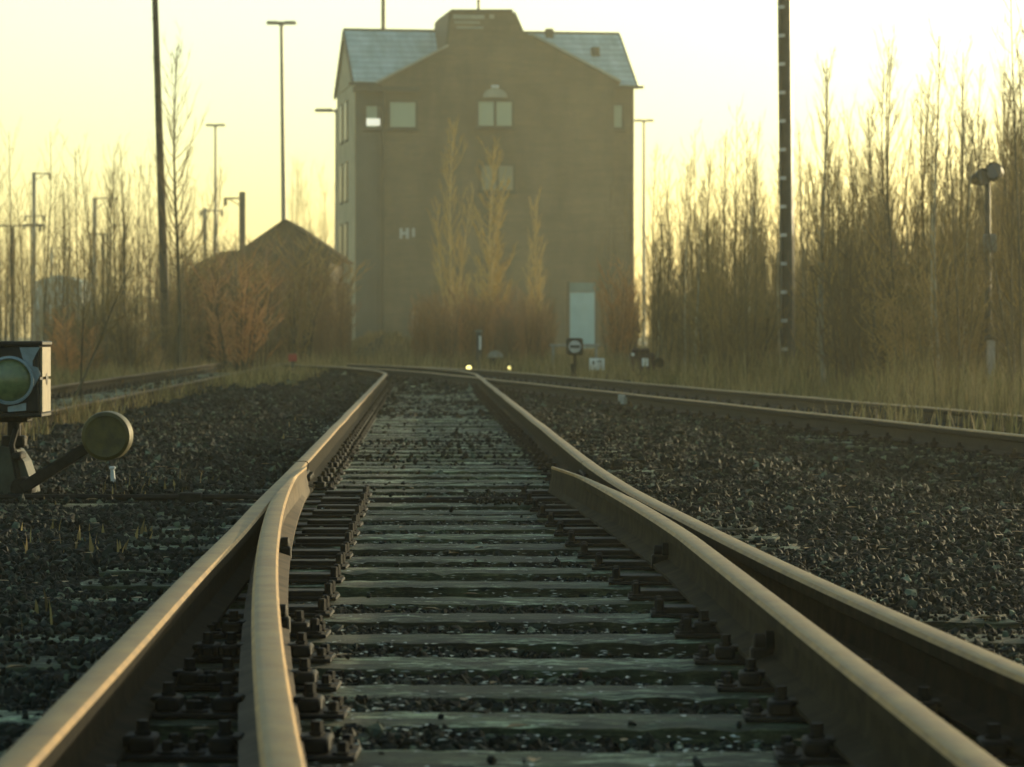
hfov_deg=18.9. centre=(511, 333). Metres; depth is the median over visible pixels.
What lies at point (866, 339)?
bare shrub
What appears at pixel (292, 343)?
bare shrub
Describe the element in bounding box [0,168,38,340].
birch sapling
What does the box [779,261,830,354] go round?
bare shrub
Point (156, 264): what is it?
birch sapling
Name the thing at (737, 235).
birch sapling
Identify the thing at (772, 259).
birch sapling
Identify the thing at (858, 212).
birch sapling
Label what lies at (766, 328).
bare shrub
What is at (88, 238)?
birch sapling
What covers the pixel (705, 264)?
birch sapling
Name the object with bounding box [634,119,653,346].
lamp mast
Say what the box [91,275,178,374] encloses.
bare shrub
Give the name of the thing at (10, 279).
birch sapling
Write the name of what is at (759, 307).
bare shrub
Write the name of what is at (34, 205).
catenary mast
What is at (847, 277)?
birch sapling
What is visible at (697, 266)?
birch sapling
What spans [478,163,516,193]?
window
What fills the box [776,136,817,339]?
birch sapling
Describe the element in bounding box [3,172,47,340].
birch sapling
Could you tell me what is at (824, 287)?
birch sapling
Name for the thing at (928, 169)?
birch sapling
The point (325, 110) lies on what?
lamp mast
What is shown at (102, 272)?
birch sapling
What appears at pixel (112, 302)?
birch sapling
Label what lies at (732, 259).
birch sapling
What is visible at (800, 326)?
bare shrub
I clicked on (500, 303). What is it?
bare shrub
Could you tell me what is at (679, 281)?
birch sapling
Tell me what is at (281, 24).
lamp mast
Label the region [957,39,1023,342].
birch sapling
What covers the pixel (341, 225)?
window
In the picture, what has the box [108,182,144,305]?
birch sapling
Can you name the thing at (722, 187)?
birch sapling
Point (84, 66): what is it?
sky
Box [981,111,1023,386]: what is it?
birch sapling
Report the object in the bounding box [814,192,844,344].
birch sapling
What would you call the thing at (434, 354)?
bare shrub
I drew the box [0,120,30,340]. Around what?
birch sapling
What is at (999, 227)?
birch sapling
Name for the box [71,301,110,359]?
bare shrub
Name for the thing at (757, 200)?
birch sapling
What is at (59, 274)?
birch sapling
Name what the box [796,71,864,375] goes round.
birch sapling
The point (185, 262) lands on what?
birch sapling
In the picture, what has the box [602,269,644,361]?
bare shrub
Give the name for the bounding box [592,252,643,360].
bare shrub
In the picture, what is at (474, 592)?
leaf litter
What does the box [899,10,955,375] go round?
birch sapling
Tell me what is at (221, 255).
bare shrub
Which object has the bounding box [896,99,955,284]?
birch sapling
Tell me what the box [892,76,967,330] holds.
birch sapling
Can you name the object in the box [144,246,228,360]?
bare shrub
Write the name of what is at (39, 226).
catenary mast
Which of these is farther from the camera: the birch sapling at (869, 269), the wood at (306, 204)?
the wood at (306, 204)
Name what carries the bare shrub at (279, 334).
on the ground at (22, 338)
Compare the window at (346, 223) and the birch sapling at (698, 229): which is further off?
the window at (346, 223)
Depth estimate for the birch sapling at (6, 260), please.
72.05 m
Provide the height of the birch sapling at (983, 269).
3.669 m
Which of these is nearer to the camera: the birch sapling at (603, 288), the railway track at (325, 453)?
the railway track at (325, 453)
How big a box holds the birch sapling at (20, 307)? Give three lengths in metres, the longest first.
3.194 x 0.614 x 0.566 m
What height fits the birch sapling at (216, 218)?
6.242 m
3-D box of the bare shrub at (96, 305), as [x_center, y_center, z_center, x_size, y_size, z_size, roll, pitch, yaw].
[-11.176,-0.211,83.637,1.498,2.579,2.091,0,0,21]
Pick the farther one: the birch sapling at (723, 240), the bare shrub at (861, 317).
the birch sapling at (723, 240)
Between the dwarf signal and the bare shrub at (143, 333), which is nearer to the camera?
the dwarf signal
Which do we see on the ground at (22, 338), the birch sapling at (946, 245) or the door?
the birch sapling at (946, 245)
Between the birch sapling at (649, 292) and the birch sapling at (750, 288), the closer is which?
the birch sapling at (750, 288)
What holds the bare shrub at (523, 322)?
on the ground at (22, 338)
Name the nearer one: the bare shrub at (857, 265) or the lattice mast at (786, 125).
the bare shrub at (857, 265)
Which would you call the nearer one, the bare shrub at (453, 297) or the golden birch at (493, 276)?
the bare shrub at (453, 297)
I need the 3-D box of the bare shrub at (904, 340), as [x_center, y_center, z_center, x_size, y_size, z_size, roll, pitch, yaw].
[5.619,0.104,44.373,1.513,1.968,1.858,0,0,-19]
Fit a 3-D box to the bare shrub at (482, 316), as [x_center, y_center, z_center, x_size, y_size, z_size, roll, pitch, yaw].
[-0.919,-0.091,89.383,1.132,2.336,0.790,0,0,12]
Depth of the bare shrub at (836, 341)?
52.06 m
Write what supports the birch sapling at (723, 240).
on the ground at (22, 338)
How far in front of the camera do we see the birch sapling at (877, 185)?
71.84 m
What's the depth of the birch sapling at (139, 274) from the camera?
78.21 m
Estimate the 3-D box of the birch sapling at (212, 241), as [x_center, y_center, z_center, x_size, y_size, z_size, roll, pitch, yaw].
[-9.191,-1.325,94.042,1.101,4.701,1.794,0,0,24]
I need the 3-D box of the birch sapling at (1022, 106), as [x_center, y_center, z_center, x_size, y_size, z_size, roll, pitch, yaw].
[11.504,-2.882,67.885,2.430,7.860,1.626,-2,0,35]
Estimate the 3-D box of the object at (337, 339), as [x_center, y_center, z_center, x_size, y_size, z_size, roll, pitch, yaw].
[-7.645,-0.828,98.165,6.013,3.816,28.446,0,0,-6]
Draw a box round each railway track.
[0,361,294,440]
[193,364,682,495]
[290,364,1023,470]
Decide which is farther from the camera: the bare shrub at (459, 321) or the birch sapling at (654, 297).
the bare shrub at (459, 321)
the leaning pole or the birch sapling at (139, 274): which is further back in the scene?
the birch sapling at (139, 274)
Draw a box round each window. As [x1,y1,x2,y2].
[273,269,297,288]
[339,103,342,145]
[339,163,342,204]
[339,223,342,254]
[344,100,347,142]
[344,161,347,202]
[344,222,347,263]
[362,104,381,130]
[386,100,419,130]
[474,85,515,129]
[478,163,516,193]
[614,103,625,130]
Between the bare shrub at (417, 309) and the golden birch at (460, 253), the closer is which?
the golden birch at (460, 253)
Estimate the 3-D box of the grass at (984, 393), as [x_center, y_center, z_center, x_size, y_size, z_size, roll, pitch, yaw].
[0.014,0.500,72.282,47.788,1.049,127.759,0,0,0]
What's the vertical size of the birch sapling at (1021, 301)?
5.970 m
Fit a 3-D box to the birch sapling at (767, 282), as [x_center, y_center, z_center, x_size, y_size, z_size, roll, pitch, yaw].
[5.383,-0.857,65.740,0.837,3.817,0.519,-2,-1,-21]
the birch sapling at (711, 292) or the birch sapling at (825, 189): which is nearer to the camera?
the birch sapling at (711, 292)
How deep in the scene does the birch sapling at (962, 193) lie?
56.89 m
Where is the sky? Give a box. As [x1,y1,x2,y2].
[0,0,1023,336]
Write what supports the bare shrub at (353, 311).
on the ground at (22, 338)
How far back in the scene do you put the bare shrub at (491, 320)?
86.35 m
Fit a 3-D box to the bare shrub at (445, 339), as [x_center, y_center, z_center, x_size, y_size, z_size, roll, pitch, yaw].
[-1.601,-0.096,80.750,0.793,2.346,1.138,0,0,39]
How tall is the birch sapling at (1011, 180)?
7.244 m
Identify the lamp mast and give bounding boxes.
[206,124,224,254]
[266,21,296,220]
[315,108,336,249]
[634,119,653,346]
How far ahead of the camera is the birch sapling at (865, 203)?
70.19 m
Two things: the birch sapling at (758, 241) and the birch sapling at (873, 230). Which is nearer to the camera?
the birch sapling at (873, 230)
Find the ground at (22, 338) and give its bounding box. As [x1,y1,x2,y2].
[2,337,652,374]
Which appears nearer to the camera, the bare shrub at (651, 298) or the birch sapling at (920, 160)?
the birch sapling at (920, 160)
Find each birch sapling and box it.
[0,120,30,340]
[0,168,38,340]
[0,187,17,315]
[0,196,38,328]
[0,209,23,340]
[0,240,18,340]
[0,241,17,340]
[1,207,24,340]
[2,249,49,334]
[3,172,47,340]
[13,188,79,333]
[14,157,44,340]
[14,264,28,340]
[30,122,76,340]
[39,241,85,321]
[40,163,75,350]
[41,160,88,349]
[42,166,94,340]
[48,189,82,321]
[48,195,86,325]
[51,239,74,325]
[55,131,104,361]
[60,133,112,357]
[68,254,91,322]
[74,174,111,319]
[75,238,104,358]
[77,134,151,366]
[78,154,133,367]
[80,160,134,370]
[88,154,128,363]
[92,221,123,321]
[95,164,153,336]
[102,230,129,330]
[105,186,136,315]
[108,133,146,342]
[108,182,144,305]
[116,225,141,322]
[119,153,156,343]
[125,157,158,354]
[128,163,179,334]
[129,215,150,353]
[131,206,194,313]
[132,156,167,343]
[132,167,158,321]
[138,215,173,368]
[140,190,181,319]
[147,232,174,316]
[148,148,215,366]
[148,202,183,311]
[172,213,202,315]
[184,159,230,292]
[199,217,228,272]
[199,220,214,298]
[214,225,228,289]
[229,224,242,273]
[455,241,473,307]
[545,282,557,352]
[594,218,609,349]
[603,178,639,330]
[611,187,648,342]
[634,227,671,351]
[637,194,687,365]
[638,140,678,371]
[638,221,677,374]
[644,196,682,379]
[646,228,663,351]
[649,240,665,357]
[653,189,669,309]
[654,236,674,364]
[663,208,677,356]
[664,174,697,350]
[667,236,705,365]
[668,205,693,360]
[673,150,697,365]
[677,233,701,377]
[678,201,702,347]
[683,130,733,331]
[683,173,719,376]
[684,119,706,356]
[686,134,763,322]
[686,226,736,360]
[689,212,729,326]
[691,159,736,363]
[693,125,759,322]
[695,159,738,302]
[697,217,731,378]
[699,202,713,346]
[708,115,788,360]
[710,94,768,328]
[711,219,725,359]
[715,157,762,379]
[716,201,739,316]
[720,206,767,353]
[720,218,741,297]
[723,178,750,325]
[723,201,757,359]
[725,157,779,371]
[725,220,757,361]
[733,181,768,381]
[737,110,765,355]
[742,136,803,360]
[744,160,779,355]
[748,217,796,367]
[755,204,779,362]
[765,173,779,368]
[770,222,807,347]
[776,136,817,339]
[785,150,838,378]
[794,112,813,304]
[794,169,840,304]
[794,223,802,327]
[795,159,814,369]
[795,214,814,357]
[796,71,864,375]
[797,166,841,360]
[799,113,856,324]
[800,161,833,376]
[804,145,835,328]
[804,173,825,349]
[805,166,835,373]
[809,114,859,307]
[810,169,838,313]
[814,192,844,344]
[817,200,865,381]
[818,150,881,384]
[819,102,909,351]
[819,158,855,307]
[823,182,834,337]
[827,90,878,384]
[831,17,950,367]
[836,157,879,268]
[839,153,878,269]
[842,96,900,287]
[848,63,927,366]
[851,94,884,329]
[854,139,884,364]
[856,131,905,322]
[856,183,904,375]
[858,197,878,325]
[860,24,926,363]
[866,142,909,251]
[866,147,898,266]
[866,150,897,251]
[868,209,891,361]
[878,192,904,271]
[890,190,919,342]
[891,138,936,293]
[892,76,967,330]
[895,194,929,323]
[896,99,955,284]
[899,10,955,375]
[900,152,928,283]
[907,94,958,287]
[907,192,932,304]
[909,110,958,279]
[911,86,948,359]
[919,27,1007,341]
[920,144,970,361]
[921,138,994,386]
[925,71,959,270]
[926,114,996,353]
[928,144,973,299]
[929,186,958,337]
[930,109,992,388]
[937,105,994,337]
[938,179,993,346]
[940,117,981,373]
[940,174,973,323]
[942,127,984,339]
[948,114,967,260]
[950,62,985,303]
[955,55,996,301]
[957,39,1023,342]
[962,121,1008,367]
[964,0,1023,390]
[970,26,1023,297]
[970,61,1023,376]
[970,123,1023,366]
[971,32,1023,358]
[971,58,1023,378]
[971,104,994,277]
[973,151,991,361]
[973,205,994,360]
[975,111,1023,359]
[978,0,1023,325]
[979,73,1023,351]
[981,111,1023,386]
[984,124,1023,367]
[985,119,1023,382]
[991,114,1005,258]
[992,136,1023,334]
[1002,25,1023,355]
[1013,51,1023,211]
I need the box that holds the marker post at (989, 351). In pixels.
[985,336,995,380]
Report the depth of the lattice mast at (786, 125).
63.00 m
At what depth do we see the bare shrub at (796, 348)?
66.89 m
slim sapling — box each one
[75,234,97,401]
[171,273,179,384]
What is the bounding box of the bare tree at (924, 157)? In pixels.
[891,53,957,276]
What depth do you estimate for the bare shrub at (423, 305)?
96.63 m
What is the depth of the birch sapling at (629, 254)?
94.95 m
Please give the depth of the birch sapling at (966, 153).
56.19 m
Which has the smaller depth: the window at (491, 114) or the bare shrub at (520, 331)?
the bare shrub at (520, 331)
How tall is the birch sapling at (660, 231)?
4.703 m
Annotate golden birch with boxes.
[425,115,475,327]
[466,136,521,318]
[522,186,549,339]
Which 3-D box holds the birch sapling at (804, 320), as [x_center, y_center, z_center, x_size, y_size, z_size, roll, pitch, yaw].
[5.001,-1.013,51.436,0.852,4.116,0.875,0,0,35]
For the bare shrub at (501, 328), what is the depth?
82.14 m
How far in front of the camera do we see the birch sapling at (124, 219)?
77.58 m
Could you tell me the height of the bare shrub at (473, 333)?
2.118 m
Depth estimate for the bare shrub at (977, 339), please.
58.92 m
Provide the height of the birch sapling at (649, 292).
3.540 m
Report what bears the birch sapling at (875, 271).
on the ground at (22, 338)
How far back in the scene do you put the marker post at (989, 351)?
46.95 m
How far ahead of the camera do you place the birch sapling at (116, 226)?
71.75 m
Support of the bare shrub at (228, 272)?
on the ground at (22, 338)
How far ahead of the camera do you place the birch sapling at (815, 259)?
56.12 m
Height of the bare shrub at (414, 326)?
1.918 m
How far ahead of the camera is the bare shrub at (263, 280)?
93.67 m
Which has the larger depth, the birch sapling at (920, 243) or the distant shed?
the distant shed
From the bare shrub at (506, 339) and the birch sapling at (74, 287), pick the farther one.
the birch sapling at (74, 287)
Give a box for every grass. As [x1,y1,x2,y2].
[0,335,1023,636]
[310,329,450,365]
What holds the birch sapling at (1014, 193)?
on the ground at (22, 338)
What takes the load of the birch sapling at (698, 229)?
on the ground at (22, 338)
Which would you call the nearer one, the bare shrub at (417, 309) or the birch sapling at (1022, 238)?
the birch sapling at (1022, 238)
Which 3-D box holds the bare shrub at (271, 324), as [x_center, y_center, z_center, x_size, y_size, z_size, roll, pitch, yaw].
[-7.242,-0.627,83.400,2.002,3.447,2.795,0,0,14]
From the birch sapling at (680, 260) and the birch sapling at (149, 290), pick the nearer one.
the birch sapling at (149, 290)
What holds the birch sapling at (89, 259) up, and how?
on the ground at (22, 338)
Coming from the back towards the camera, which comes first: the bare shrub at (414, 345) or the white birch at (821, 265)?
the bare shrub at (414, 345)
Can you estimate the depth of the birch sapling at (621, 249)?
99.89 m
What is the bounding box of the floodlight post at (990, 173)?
[971,162,1003,360]
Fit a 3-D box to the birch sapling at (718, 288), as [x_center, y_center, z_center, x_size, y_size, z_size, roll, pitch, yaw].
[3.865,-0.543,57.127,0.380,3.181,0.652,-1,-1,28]
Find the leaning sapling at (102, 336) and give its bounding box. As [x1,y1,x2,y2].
[70,255,145,405]
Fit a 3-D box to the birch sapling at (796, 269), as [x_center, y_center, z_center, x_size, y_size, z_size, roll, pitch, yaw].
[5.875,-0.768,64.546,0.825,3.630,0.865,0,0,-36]
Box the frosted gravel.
[318,417,771,752]
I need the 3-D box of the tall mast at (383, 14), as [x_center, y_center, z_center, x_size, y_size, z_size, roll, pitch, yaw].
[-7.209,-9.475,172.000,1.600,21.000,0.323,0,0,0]
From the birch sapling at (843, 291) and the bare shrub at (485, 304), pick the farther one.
the bare shrub at (485, 304)
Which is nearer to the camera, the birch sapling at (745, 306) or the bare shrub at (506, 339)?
the birch sapling at (745, 306)
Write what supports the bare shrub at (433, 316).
on the ground at (22, 338)
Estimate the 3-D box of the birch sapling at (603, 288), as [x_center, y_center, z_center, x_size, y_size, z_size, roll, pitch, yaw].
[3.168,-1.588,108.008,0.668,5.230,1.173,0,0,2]
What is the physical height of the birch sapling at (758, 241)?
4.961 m
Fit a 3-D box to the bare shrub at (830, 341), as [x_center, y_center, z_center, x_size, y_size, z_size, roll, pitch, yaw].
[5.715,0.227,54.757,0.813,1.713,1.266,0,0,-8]
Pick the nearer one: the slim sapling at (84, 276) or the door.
the slim sapling at (84, 276)
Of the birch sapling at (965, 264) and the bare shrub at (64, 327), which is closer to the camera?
the birch sapling at (965, 264)
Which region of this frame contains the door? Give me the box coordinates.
[567,281,596,348]
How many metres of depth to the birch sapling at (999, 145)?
53.99 m
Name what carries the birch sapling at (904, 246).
on the ground at (22, 338)
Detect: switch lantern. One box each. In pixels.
[0,341,132,493]
[566,338,582,376]
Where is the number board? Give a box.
[589,358,603,370]
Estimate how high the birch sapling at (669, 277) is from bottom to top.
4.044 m
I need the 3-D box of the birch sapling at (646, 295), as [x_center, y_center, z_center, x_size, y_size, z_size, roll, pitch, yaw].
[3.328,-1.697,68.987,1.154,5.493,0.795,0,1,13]
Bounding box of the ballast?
[0,370,1023,766]
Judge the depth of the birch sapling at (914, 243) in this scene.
50.56 m
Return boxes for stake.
[109,466,115,486]
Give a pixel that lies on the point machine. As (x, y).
(495, 353)
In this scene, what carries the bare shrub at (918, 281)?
on the ground at (22, 338)
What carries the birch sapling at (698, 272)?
on the ground at (22, 338)
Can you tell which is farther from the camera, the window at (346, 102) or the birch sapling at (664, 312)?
the window at (346, 102)
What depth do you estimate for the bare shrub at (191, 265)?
101.46 m
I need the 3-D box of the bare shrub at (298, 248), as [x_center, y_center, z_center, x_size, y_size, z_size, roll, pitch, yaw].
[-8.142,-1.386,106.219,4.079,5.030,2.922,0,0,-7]
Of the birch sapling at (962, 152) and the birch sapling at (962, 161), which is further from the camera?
the birch sapling at (962, 161)
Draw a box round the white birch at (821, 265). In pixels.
[790,45,850,389]
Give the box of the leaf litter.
[0,398,1023,766]
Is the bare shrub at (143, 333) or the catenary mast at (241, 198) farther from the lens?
the catenary mast at (241, 198)
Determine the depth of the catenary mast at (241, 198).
149.93 m
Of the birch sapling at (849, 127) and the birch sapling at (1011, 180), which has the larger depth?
the birch sapling at (849, 127)
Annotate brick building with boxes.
[333,9,643,354]
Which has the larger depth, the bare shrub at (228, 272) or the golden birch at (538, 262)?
the golden birch at (538, 262)
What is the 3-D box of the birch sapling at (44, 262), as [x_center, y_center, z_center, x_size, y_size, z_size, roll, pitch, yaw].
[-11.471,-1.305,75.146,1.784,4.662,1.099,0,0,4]
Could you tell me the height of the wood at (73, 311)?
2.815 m
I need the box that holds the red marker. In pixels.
[288,354,296,371]
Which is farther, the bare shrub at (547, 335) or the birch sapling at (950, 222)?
the bare shrub at (547, 335)
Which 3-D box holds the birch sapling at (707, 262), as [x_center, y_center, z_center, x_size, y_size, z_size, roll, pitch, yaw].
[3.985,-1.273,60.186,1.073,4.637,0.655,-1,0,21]
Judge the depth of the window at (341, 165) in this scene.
143.25 m
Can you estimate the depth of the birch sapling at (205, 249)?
91.04 m
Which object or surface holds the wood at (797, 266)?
on the ground at (22, 338)
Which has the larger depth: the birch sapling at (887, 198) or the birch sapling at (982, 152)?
the birch sapling at (982, 152)
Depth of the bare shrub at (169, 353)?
70.06 m
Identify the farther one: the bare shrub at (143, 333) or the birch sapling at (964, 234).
the bare shrub at (143, 333)
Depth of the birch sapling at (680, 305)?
66.60 m
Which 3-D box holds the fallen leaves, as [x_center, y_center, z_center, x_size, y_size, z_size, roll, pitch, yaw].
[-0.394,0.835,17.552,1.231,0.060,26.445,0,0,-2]
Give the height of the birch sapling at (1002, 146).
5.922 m
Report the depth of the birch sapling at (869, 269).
47.70 m
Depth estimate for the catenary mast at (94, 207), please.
214.94 m
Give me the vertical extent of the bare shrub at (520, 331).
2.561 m
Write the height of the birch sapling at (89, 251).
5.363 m
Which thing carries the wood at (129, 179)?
on the ground at (22, 338)
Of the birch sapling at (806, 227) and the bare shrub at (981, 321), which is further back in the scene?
the birch sapling at (806, 227)
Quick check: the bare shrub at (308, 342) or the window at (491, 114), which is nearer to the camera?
the bare shrub at (308, 342)
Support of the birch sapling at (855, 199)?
on the ground at (22, 338)
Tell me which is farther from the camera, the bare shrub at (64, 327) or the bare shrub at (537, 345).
the bare shrub at (64, 327)
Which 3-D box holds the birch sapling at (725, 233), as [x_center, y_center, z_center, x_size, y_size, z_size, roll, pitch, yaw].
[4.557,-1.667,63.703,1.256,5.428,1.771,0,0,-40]
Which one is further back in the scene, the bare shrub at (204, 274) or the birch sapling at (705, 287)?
the bare shrub at (204, 274)
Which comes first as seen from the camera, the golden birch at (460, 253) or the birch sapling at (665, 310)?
the birch sapling at (665, 310)
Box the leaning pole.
[152,0,170,366]
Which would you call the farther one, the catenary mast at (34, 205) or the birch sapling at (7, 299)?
the catenary mast at (34, 205)
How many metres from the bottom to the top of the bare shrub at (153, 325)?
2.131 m
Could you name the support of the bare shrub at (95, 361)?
on the ground at (22, 338)
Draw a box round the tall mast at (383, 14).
[381,0,385,28]
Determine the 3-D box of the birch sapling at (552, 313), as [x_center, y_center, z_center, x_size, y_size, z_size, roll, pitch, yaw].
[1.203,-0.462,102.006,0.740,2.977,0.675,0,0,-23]
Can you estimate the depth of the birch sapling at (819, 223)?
60.97 m
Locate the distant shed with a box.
[36,275,92,343]
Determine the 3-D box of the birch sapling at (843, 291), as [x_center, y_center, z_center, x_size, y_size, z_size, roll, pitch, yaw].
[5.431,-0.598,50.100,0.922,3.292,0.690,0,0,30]
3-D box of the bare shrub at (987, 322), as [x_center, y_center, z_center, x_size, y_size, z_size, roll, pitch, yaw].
[6.634,-0.196,47.298,2.019,2.596,1.644,0,0,30]
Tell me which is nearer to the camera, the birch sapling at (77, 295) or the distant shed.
the birch sapling at (77, 295)
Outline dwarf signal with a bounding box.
[629,348,663,380]
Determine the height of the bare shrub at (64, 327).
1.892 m
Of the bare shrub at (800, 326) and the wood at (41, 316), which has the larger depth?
the wood at (41, 316)
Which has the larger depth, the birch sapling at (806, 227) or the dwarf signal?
the birch sapling at (806, 227)
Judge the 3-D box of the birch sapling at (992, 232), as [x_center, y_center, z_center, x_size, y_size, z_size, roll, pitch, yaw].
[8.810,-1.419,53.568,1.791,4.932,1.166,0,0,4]
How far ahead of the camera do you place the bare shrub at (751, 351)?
56.88 m
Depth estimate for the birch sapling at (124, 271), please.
76.57 m
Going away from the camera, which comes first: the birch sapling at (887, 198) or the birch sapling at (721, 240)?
the birch sapling at (887, 198)
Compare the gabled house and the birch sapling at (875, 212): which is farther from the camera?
the gabled house
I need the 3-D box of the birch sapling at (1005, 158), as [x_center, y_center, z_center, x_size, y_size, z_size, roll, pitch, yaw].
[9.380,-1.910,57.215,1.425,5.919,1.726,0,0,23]
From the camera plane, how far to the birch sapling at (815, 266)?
54.20 m
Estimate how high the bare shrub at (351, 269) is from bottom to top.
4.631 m
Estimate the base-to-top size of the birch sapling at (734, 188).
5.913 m
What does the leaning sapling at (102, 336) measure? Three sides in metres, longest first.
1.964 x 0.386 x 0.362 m
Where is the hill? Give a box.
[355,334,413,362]
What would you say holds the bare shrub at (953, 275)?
on the ground at (22, 338)
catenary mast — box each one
[0,225,41,336]
[23,172,49,340]
[50,247,73,275]
[89,233,109,299]
[93,198,117,294]
[199,208,222,257]
[223,192,244,249]
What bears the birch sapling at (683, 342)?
on the ground at (22, 338)
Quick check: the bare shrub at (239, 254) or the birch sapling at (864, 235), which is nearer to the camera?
the birch sapling at (864, 235)
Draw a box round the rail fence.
[550,344,599,370]
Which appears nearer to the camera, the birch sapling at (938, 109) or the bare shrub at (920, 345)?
the bare shrub at (920, 345)
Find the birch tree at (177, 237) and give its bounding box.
[148,18,227,368]
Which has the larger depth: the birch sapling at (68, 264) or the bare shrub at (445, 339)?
the bare shrub at (445, 339)
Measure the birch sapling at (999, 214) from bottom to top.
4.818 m
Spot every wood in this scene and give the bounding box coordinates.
[0,154,244,344]
[0,207,189,347]
[34,280,198,362]
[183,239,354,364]
[286,151,336,249]
[637,101,1023,365]
[758,222,914,346]
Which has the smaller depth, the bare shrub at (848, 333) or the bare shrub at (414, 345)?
the bare shrub at (848, 333)
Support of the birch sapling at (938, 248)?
on the ground at (22, 338)
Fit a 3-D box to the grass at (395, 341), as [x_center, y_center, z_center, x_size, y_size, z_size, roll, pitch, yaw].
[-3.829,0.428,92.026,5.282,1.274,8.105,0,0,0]
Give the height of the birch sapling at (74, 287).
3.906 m
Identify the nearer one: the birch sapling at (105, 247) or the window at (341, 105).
the birch sapling at (105, 247)
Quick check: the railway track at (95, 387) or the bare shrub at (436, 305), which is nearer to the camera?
the railway track at (95, 387)
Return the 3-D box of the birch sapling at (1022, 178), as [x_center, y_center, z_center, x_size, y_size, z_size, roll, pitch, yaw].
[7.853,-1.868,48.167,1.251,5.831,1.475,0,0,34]
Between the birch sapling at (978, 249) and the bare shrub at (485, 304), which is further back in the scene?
the bare shrub at (485, 304)
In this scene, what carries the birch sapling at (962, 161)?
on the ground at (22, 338)
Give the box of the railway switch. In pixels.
[0,461,1023,766]
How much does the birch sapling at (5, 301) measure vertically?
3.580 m
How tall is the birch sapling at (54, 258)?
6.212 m
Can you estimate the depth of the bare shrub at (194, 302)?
80.50 m
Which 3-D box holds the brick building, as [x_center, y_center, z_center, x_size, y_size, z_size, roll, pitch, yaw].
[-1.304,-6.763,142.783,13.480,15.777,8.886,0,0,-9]
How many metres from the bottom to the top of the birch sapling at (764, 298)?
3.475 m
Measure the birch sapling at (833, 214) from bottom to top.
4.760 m
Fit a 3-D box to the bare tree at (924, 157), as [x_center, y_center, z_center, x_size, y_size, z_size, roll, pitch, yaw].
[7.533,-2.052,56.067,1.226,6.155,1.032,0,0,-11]
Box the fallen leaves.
[204,414,775,766]
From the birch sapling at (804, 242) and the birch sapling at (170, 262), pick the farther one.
the birch sapling at (170, 262)
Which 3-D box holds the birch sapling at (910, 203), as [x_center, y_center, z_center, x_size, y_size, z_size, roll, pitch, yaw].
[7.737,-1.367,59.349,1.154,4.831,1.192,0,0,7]
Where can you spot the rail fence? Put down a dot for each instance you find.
(584, 345)
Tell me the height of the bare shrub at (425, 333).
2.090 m
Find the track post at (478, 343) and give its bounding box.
[475,330,481,369]
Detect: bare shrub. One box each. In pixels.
[29,309,90,372]
[41,301,99,378]
[45,304,76,349]
[53,335,86,368]
[57,310,101,357]
[68,282,131,345]
[69,292,119,363]
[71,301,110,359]
[75,331,110,373]
[86,302,121,358]
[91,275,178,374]
[100,294,162,372]
[137,237,243,362]
[142,276,223,365]
[143,301,174,358]
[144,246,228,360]
[144,290,207,363]
[147,234,251,358]
[152,286,199,367]
[168,246,232,311]
[171,232,266,272]
[186,266,244,366]
[190,244,288,372]
[198,229,281,286]
[200,240,296,366]
[206,248,284,368]
[213,258,278,368]
[217,223,331,301]
[219,256,296,318]
[223,265,277,309]
[226,317,268,364]
[232,230,342,362]
[239,229,324,350]
[248,289,293,361]
[269,300,299,363]
[278,230,373,339]
[283,315,314,358]
[294,268,347,354]
[296,289,345,353]
[314,286,362,341]
[407,306,435,360]
[408,295,437,330]
[409,305,430,337]
[410,307,428,364]
[411,287,441,333]
[413,300,440,366]
[415,288,449,361]
[418,292,449,365]
[418,300,446,361]
[421,289,454,326]
[424,285,451,350]
[426,299,456,353]
[431,289,464,365]
[443,279,478,363]
[446,295,470,367]
[446,296,481,365]
[457,293,488,325]
[460,296,490,369]
[461,292,489,315]
[462,308,488,363]
[465,293,496,350]
[473,293,506,358]
[474,292,512,361]
[475,281,506,346]
[486,281,520,339]
[488,297,519,361]
[491,293,523,363]
[491,300,519,358]
[495,279,535,362]
[508,289,532,365]
[515,296,548,370]
[520,290,554,355]
[527,296,556,364]
[532,301,553,355]
[534,296,560,352]
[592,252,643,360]
[596,277,622,350]
[602,265,642,355]
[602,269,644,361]
[608,265,646,352]
[611,278,647,363]
[630,303,694,368]
[633,274,691,330]
[635,330,676,370]
[684,282,790,378]
[694,272,778,368]
[728,271,771,351]
[759,287,813,366]
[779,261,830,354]
[782,215,925,394]
[786,289,863,382]
[792,288,872,380]
[813,302,843,371]
[825,258,904,382]
[831,233,899,354]
[836,288,937,383]
[855,274,966,384]
[861,211,1000,381]
[874,244,982,379]
[883,239,1009,374]
[892,281,977,383]
[952,266,1015,370]
[971,293,1006,376]
[977,251,1023,361]
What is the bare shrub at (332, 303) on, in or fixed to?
on the ground at (22, 338)
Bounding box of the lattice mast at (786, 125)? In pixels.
[778,0,797,373]
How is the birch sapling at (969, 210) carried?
on the ground at (22, 338)
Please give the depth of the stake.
16.59 m
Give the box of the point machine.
[487,351,502,370]
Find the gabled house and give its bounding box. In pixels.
[195,219,353,303]
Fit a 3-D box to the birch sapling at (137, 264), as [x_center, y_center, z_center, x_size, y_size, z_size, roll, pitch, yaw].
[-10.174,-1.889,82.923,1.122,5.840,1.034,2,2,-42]
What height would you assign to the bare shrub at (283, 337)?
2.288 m
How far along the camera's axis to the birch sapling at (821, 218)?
64.52 m
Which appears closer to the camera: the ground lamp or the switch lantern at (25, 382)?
the switch lantern at (25, 382)

